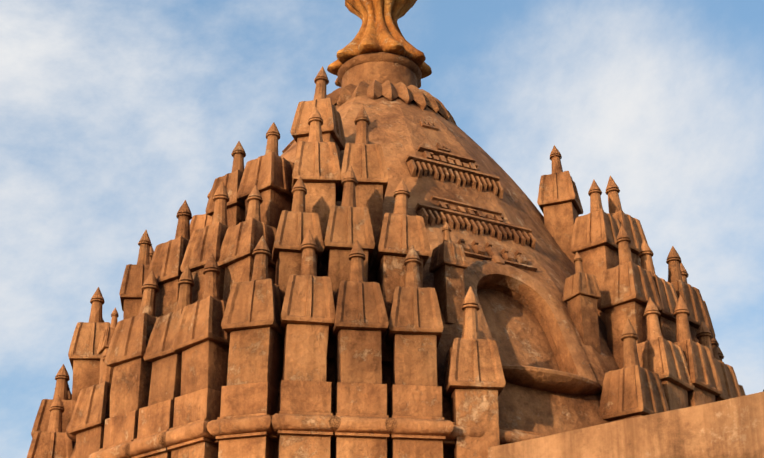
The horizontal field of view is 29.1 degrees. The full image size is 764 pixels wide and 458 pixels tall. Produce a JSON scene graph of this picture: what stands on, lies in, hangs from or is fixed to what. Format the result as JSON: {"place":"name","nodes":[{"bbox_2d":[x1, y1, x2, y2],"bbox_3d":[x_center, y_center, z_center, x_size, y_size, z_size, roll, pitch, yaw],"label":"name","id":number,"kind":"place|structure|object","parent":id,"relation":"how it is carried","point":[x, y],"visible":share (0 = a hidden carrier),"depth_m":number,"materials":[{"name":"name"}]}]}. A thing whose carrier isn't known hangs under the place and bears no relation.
{"place":"outdoors","nodes":[
{"label":"outdoors","id":0,"kind":"place"},
{"bbox_2d":[103,380,442,457],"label":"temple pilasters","id":1,"kind":"object","parent":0,"point":[311,396],"visible":0.71,"depth_m":13.15,"materials":[{"name":"brown stone"}]},
{"bbox_2d":[88,411,549,457],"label":"cornice molding","id":2,"kind":"structure","parent":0,"point":[276,425],"depth_m":13.03,"materials":[{"name":"brown stone"}]},
{"bbox_2d":[70,95,618,457],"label":"dome","id":3,"kind":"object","parent":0,"point":[520,332],"visible":0.29,"depth_m":15.70,"materials":[{"name":"brown stone"}]},
{"bbox_2d":[66,120,601,442],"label":"temple niche ornaments","id":4,"kind":"object","parent":3,"relation":"attached to","point":[577,377],"visible":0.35,"depth_m":15.41},
{"bbox_2d":[327,52,456,124],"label":"temple collar petals","id":5,"kind":"object","parent":3,"relation":"on","point":[386,75],"visible":0.33,"depth_m":18.56,"materials":[{"name":"brown stone"}]},
{"bbox_2d":[327,0,431,87],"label":"finial","id":6,"kind":"object","parent":5,"relation":"on","point":[379,31],"visible":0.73,"depth_m":19.10,"materials":[{"name":"brown stone"}]},
{"bbox_2d":[0,0,763,457],"label":"sky","id":7,"kind":"structure","parent":0,"point":[115,115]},
{"bbox_3d":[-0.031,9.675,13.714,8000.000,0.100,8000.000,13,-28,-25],"label":"ground","id":8,"kind":"structure","parent":0,"visible":0},
{"bbox_2d":[488,391,763,457],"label":"parapet wall","id":9,"kind":"structure","parent":8,"relation":"on","point":[731,428],"depth_m":12.12,"materials":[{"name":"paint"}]},
{"bbox_3d":[0.617,7.837,15.572,15.000,4.800,13.000,13,-28,-25],"label":"temple","id":10,"kind":"object","parent":8,"relation":"on","visible":0},
{"bbox_2d":[27,395,72,457],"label":"turret","id":11,"kind":"object","parent":10,"relation":"on","point":[53,441],"visible":0.98,"depth_m":16.02,"materials":[{"name":"stone"}]},
{"bbox_2d":[31,364,75,442],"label":"turret","id":12,"kind":"object","parent":10,"relation":"attached to","point":[42,419],"visible":0.46,"depth_m":16.67,"materials":[{"name":"stone"}]},
{"bbox_2d":[68,390,71,399],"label":"turret","id":13,"kind":"object","parent":10,"relation":"attached to","point":[69,395],"visible":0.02,"depth_m":17.92,"materials":[{"name":"stone"}]},
{"bbox_2d":[68,287,109,401],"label":"turret","id":14,"kind":"object","parent":10,"relation":"attached to","point":[84,356],"visible":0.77,"depth_m":17.12,"materials":[{"name":"stone"}]},
{"bbox_2d":[67,349,113,457],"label":"turret","id":15,"kind":"object","parent":10,"relation":"on","point":[90,415],"visible":0.56,"depth_m":14.44,"materials":[{"name":"stone"}]},
{"bbox_2d":[97,307,118,383],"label":"turret","id":16,"kind":"object","parent":10,"relation":"attached to","point":[106,338],"visible":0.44,"depth_m":16.75,"materials":[{"name":"stone"}]},
{"bbox_2d":[104,270,158,417],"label":"turret","id":17,"kind":"object","parent":10,"relation":"attached to","point":[131,380],"visible":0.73,"depth_m":14.26,"materials":[{"name":"stone"}]},
{"bbox_2d":[119,230,151,319],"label":"turret","id":18,"kind":"object","parent":10,"relation":"on","point":[131,291],"visible":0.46,"depth_m":17.84,"materials":[{"name":"stone"}]},
{"bbox_2d":[149,245,153,263],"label":"turret","id":19,"kind":"object","parent":10,"relation":"on","point":[151,251],"depth_m":18.67,"materials":[{"name":"stone"}]},
{"bbox_2d":[143,264,194,405],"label":"turret","id":20,"kind":"object","parent":10,"relation":"attached to","point":[162,356],"visible":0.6,"depth_m":14.00,"materials":[{"name":"stone"}]},
{"bbox_2d":[146,200,191,316],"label":"turret","id":21,"kind":"object","parent":10,"relation":"attached to","point":[166,261],"visible":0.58,"depth_m":14.88,"materials":[{"name":"stone"}]},
{"bbox_2d":[172,252,229,395],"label":"turret","id":22,"kind":"object","parent":10,"relation":"attached to","point":[201,342],"visible":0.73,"depth_m":13.67,"materials":[{"name":"stone"}]},
{"bbox_2d":[190,191,211,236],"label":"turret","id":23,"kind":"object","parent":10,"relation":"on","point":[200,221],"visible":0.17,"depth_m":18.77,"materials":[{"name":"stone"}]},
{"bbox_2d":[180,181,229,303],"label":"turret","id":24,"kind":"object","parent":10,"relation":"attached to","point":[204,242],"visible":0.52,"depth_m":14.63,"materials":[{"name":"stone"}]},
{"bbox_2d":[206,141,245,226],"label":"turret","id":25,"kind":"object","parent":10,"relation":"on","point":[235,206],"visible":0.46,"depth_m":15.49,"materials":[{"name":"stone"}]},
{"bbox_2d":[217,185,276,301],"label":"turret","id":26,"kind":"object","parent":10,"relation":"attached to","point":[238,246],"visible":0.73,"depth_m":14.35,"materials":[{"name":"stone"}]},
{"bbox_2d":[221,236,284,389],"bbox_3d":[-1.151,1.050,13.611,0.518,2.161,0.523,-7,-24,16],"label":"turret","id":27,"kind":"object","parent":10,"relation":"attached to","point":[250,325],"visible":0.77,"depth_m":13.47,"materials":[{"name":"stone"}]},
{"bbox_2d":[237,122,294,228],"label":"turret","id":28,"kind":"object","parent":10,"relation":"on","point":[268,174],"visible":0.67,"depth_m":15.20,"materials":[{"name":"stone"}]},
{"bbox_2d":[272,177,323,344],"bbox_3d":[-0.830,0.359,14.246,0.485,1.973,0.484,5,-26,-8],"label":"turret","id":29,"kind":"object","parent":10,"relation":"attached to","point":[297,222],"visible":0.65,"depth_m":14.17,"materials":[{"name":"stone"}]},
{"bbox_2d":[280,230,334,381],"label":"turret","id":30,"kind":"object","parent":10,"relation":"attached to","point":[307,317],"visible":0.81,"depth_m":13.44,"materials":[{"name":"stone"}]},
{"bbox_2d":[291,107,340,276],"bbox_3d":[-0.682,-0.329,15.130,0.500,2.168,0.501,2,-27,-6],"label":"turret","id":31,"kind":"object","parent":10,"relation":"attached to","point":[316,168],"visible":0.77,"depth_m":15.01,"materials":[{"name":"stone"}]},
{"bbox_2d":[290,66,345,165],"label":"turret","id":32,"kind":"object","parent":10,"relation":"on","point":[331,126],"visible":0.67,"depth_m":16.22,"materials":[{"name":"stone"}]},
{"bbox_2d":[321,165,374,359],"bbox_3d":[-0.336,0.318,14.295,0.491,2.112,0.491,3,-24,-5],"label":"turret","id":33,"kind":"object","parent":10,"relation":"attached to","point":[349,224],"visible":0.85,"depth_m":14.18,"materials":[{"name":"stone"}]},
{"bbox_2d":[329,241,388,388],"bbox_3d":[-0.222,1.067,13.569,0.497,2.083,0.496,3,-24,-9],"label":"turret","id":34,"kind":"object","parent":10,"relation":"attached to","point":[360,327],"visible":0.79,"depth_m":13.43,"materials":[{"name":"stone"}]},
{"bbox_2d":[337,105,388,281],"bbox_3d":[-0.200,-0.331,15.188,0.502,2.188,0.502,2,-25,-6],"label":"turret","id":35,"kind":"object","parent":10,"relation":"on","point":[363,158],"visible":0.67,"depth_m":15.08,"materials":[{"name":"stone"}]},
{"bbox_2d":[370,180,430,364],"bbox_3d":[0.172,0.422,14.363,0.516,2.034,0.515,6,-26,-8],"label":"turret","id":36,"kind":"object","parent":10,"relation":"attached to","point":[401,231],"visible":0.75,"depth_m":14.25,"materials":[{"name":"stone"}]},
{"bbox_2d":[386,245,443,385],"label":"turret","id":37,"kind":"object","parent":10,"relation":"attached to","point":[414,330],"visible":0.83,"depth_m":13.53,"materials":[{"name":"stone"}]},
{"bbox_2d":[429,222,467,323],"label":"turret","id":38,"kind":"object","parent":10,"relation":"on","point":[448,264],"visible":0.9,"depth_m":14.54,"materials":[{"name":"stone"}]},
{"bbox_2d":[443,286,505,457],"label":"turret","id":39,"kind":"object","parent":10,"relation":"attached to","point":[474,384],"visible":0.96,"depth_m":13.36,"materials":[{"name":"stone"}]},
{"bbox_2d":[537,145,582,264],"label":"turret","id":40,"kind":"object","parent":10,"relation":"on","point":[559,203],"visible":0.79,"depth_m":17.43,"materials":[{"name":"stone"}]},
{"bbox_2d":[562,252,600,354],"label":"turret","id":41,"kind":"object","parent":10,"relation":"attached to","point":[581,294],"visible":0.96,"depth_m":15.24,"materials":[{"name":"stone"}]},
{"bbox_2d":[570,179,620,325],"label":"turret","id":42,"kind":"object","parent":10,"relation":"attached to","point":[596,229],"visible":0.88,"depth_m":16.34,"materials":[{"name":"stone"}]},
{"bbox_2d":[605,176,647,265],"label":"turret","id":43,"kind":"object","parent":10,"relation":"on","point":[632,227],"visible":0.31,"depth_m":16.86,"materials":[{"name":"stone"}]},
{"bbox_2d":[597,225,661,368],"bbox_3d":[2.624,0.913,15.570,0.494,2.126,0.494,-23,-35,38],"label":"turret","id":44,"kind":"object","parent":10,"relation":"attached to","point":[628,288],"visible":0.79,"depth_m":15.49,"materials":[{"name":"stone"}]},
{"bbox_2d":[599,318,668,422],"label":"turret","id":45,"kind":"object","parent":10,"relation":"on","point":[631,388],"visible":0.73,"depth_m":14.31,"materials":[{"name":"stone"}]},
{"bbox_2d":[638,239,677,342],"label":"turret","id":46,"kind":"object","parent":10,"relation":"attached to","point":[667,294],"visible":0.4,"depth_m":15.87,"materials":[{"name":"stone"}]},
{"bbox_2d":[636,297,694,410],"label":"turret","id":47,"kind":"object","parent":10,"relation":"attached to","point":[662,357],"visible":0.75,"depth_m":14.90,"materials":[{"name":"stone"}]},
{"bbox_2d":[666,246,711,342],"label":"turret","id":48,"kind":"object","parent":10,"relation":"attached to","point":[691,296],"visible":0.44,"depth_m":16.32,"materials":[{"name":"stone"}]},
{"bbox_2d":[673,295,722,406],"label":"turret","id":49,"kind":"object","parent":10,"relation":"attached to","point":[704,378],"visible":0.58,"depth_m":15.24,"materials":[{"name":"stone"}]},
{"bbox_2d":[680,262,715,336],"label":"turret","id":50,"kind":"object","parent":10,"relation":"attached to","point":[684,274],"visible":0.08,"depth_m":16.97,"materials":[{"name":"stone"}]},
{"bbox_2d":[710,331,719,360],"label":"turret","id":51,"kind":"object","parent":10,"relation":"attached to","point":[714,343],"visible":0.02,"depth_m":16.32,"materials":[{"name":"stone"}]},
{"bbox_2d":[696,320,741,401],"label":"turret","id":52,"kind":"object","parent":10,"relation":"attached to","point":[729,381],"visible":0.23,"depth_m":15.70,"materials":[{"name":"stone"}]},
{"bbox_2d":[717,346,745,395],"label":"turret","id":53,"kind":"object","parent":10,"relation":"attached to","point":[721,355],"visible":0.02,"depth_m":16.68,"materials":[{"name":"stone"}]}
]}

